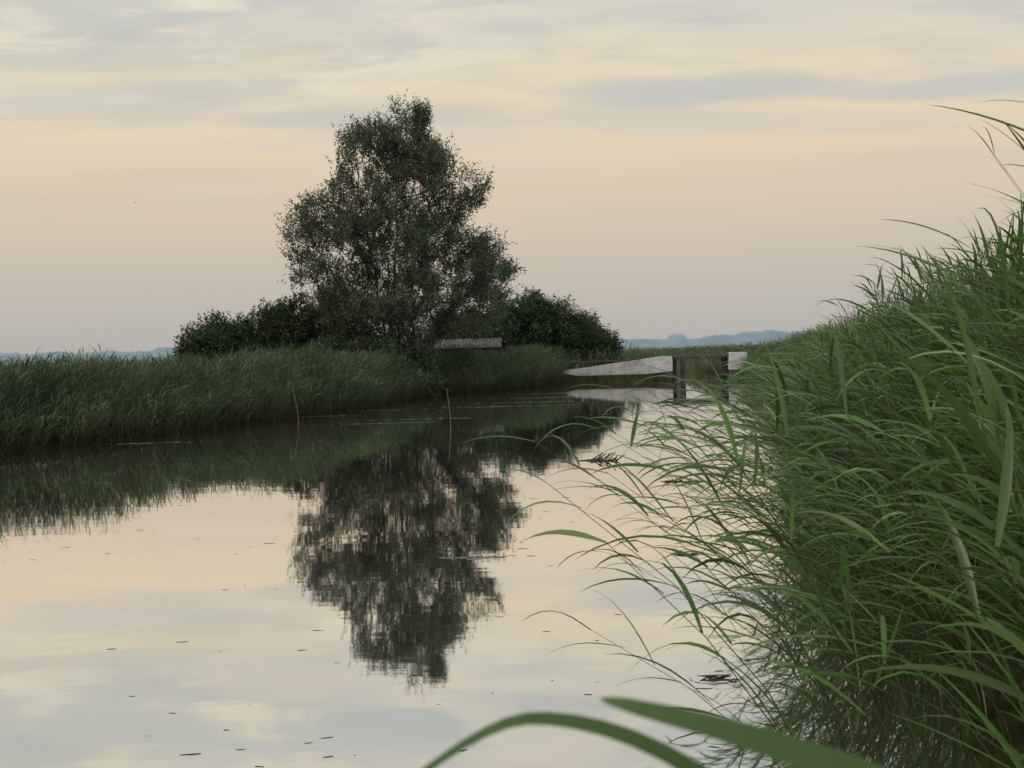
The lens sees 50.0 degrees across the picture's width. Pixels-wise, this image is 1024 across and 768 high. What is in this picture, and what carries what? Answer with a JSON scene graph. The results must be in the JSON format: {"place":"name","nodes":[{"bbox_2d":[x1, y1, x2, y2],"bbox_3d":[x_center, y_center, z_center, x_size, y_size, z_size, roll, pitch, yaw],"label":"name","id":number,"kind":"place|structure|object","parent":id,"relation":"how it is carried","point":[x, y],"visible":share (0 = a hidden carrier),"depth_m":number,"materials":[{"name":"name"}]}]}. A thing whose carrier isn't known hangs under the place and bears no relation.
{"place":"outdoors","nodes":[
{"label":"outdoors","id":0,"kind":"place"},
{"bbox_2d":[0,369,979,767],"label":"water","id":1,"kind":"structure","parent":0,"point":[272,663],"depth_m":8.00,"materials":[{"name":"grey liquid"}]},
{"bbox_2d":[120,384,754,559],"bbox_3d":[-0.060,0.851,32.025,13.802,0.001,43.143,-1,2,17],"label":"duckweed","id":2,"kind":"object","parent":1,"relation":"on","point":[455,418],"visible":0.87,"depth_m":28.81,"materials":[{"name":"green plant"}]},
{"bbox_2d":[17,388,911,766],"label":"floating leaves","id":3,"kind":"object","parent":1,"relation":"on","point":[495,616],"visible":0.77,"depth_m":7.20,"materials":[{"name":"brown plant"}]},
{"bbox_2d":[578,452,624,462],"bbox_3d":[1.439,1.171,17.662,0.569,0.171,0.588,-2,2,-28],"label":"floating driftwood","id":4,"kind":"object","parent":1,"relation":"on","point":[595,459],"visible":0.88,"depth_m":17.70,"materials":[{"name":"wood"}]},
{"bbox_2d":[661,479,701,482],"bbox_3d":[2.269,1.302,14.687,0.549,0.036,0.329,-2,2,0],"label":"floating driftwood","id":5,"kind":"object","parent":1,"relation":"on","point":[667,481],"visible":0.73,"depth_m":14.69,"materials":[{"name":"wood"}]},
{"bbox_2d":[698,673,736,681],"bbox_3d":[1.121,1.593,5.941,0.229,0.028,0.142,-2,2,0],"label":"floating driftwood","id":6,"kind":"object","parent":1,"relation":"on","point":[717,677],"visible":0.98,"depth_m":5.94,"materials":[{"name":"wood"}]},
{"bbox_2d":[0,352,1023,767],"bbox_3d":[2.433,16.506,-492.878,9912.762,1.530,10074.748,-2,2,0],"label":"ground","id":7,"kind":"structure","parent":0,"point":[1002,704],"depth_m":7.78,"materials":[{"name":"brown soil"}]},
{"bbox_2d":[0,344,508,365],"bbox_3d":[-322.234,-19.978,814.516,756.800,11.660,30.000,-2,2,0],"label":"distant trees","id":8,"kind":"object","parent":7,"relation":"on","point":[162,351],"visible":0.17,"depth_m":802.27,"materials":[{"name":"grey plant"}]},
{"bbox_2d":[167,283,379,383],"bbox_3d":[-10.984,-1.911,50.638,10.608,5.473,5.147,-2,2,0],"label":"alder bush","id":9,"kind":"object","parent":7,"relation":"on","point":[279,322],"visible":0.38,"depth_m":49.51,"materials":[{"name":"green plant"}]},
{"bbox_2d":[0,339,643,453],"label":"reed bed","id":10,"kind":"object","parent":7,"relation":"on","point":[263,379],"visible":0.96,"depth_m":30.03,"materials":[{"name":"green plant"}]},
{"bbox_2d":[308,324,450,397],"bbox_3d":[-5.908,-0.638,46.619,6.708,3.965,3.976,-1,2,26],"label":"willow scrub","id":11,"kind":"object","parent":7,"relation":"on","point":[419,358],"visible":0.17,"depth_m":45.65,"materials":[{"name":"green plant"}]},
{"bbox_2d":[273,89,525,370],"bbox_3d":[-5.011,-6.072,47.953,11.265,13.372,8.149,-2,2,0],"label":"willow tree","id":12,"kind":"object","parent":7,"relation":"on","point":[423,161],"visible":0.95,"depth_m":46.64,"materials":[{"name":"green plant"}]},
{"bbox_2d":[433,338,501,377],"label":"corrugated roof shed","id":13,"kind":"structure","parent":7,"relation":"on","point":[497,342],"depth_m":59.34,"materials":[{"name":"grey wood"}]},
{"bbox_2d":[426,284,627,367],"bbox_3d":[0.562,-3.017,62.902,12.196,5.539,5.000,-1,2,7],"label":"alder bush","id":14,"kind":"object","parent":7,"relation":"on","point":[580,331],"visible":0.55,"depth_m":61.95,"materials":[{"name":"green plant"}]},
{"bbox_2d":[551,357,620,375],"bbox_3d":[4.127,-0.929,61.028,3.900,1.020,0.130,-2,2,0],"label":"timber fence","id":15,"kind":"object","parent":7,"relation":"on","point":[605,361],"visible":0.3,"depth_m":60.95,"materials":[{"name":"brown wood"}]},
{"bbox_2d":[563,352,746,379],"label":"concrete bridge","id":16,"kind":"structure","parent":7,"relation":"on","point":[674,365],"depth_m":59.61,"materials":[{"name":"grey concrete"}]},
{"bbox_2d":[552,336,789,374],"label":"reed bed","id":17,"kind":"object","parent":7,"relation":"on","point":[707,349],"visible":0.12,"depth_m":79.04,"materials":[{"name":"green plant"}]},
{"bbox_2d":[623,345,767,351],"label":"hedgerow","id":18,"kind":"object","parent":7,"relation":"on","point":[660,348],"visible":0.06,"depth_m":335.15,"materials":[{"name":"plant"}]},
{"bbox_2d":[423,100,1023,767],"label":"reed plants","id":19,"kind":"object","parent":7,"relation":"on","point":[897,448],"visible":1,"depth_m":4.43,"materials":[{"name":"green plant"}]},
{"bbox_2d":[619,330,923,348],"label":"distant trees","id":20,"kind":"object","parent":7,"relation":"on","point":[680,340],"visible":0.23,"depth_m":801.90,"materials":[{"name":"grey plant"}]},
{"bbox_2d":[735,275,993,505],"bbox_3d":[10.063,-0.807,34.589,6.021,3.176,47.783,-1,2,11],"label":"reed bed","id":21,"kind":"object","parent":7,"relation":"on","point":[820,335],"visible":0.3,"depth_m":19.17,"materials":[{"name":"green plant"}]},
{"bbox_2d":[0,0,1023,354],"label":"sky","id":22,"kind":"structure","parent":0,"point":[693,169],"materials":[{"name":"grey"}]}
]}

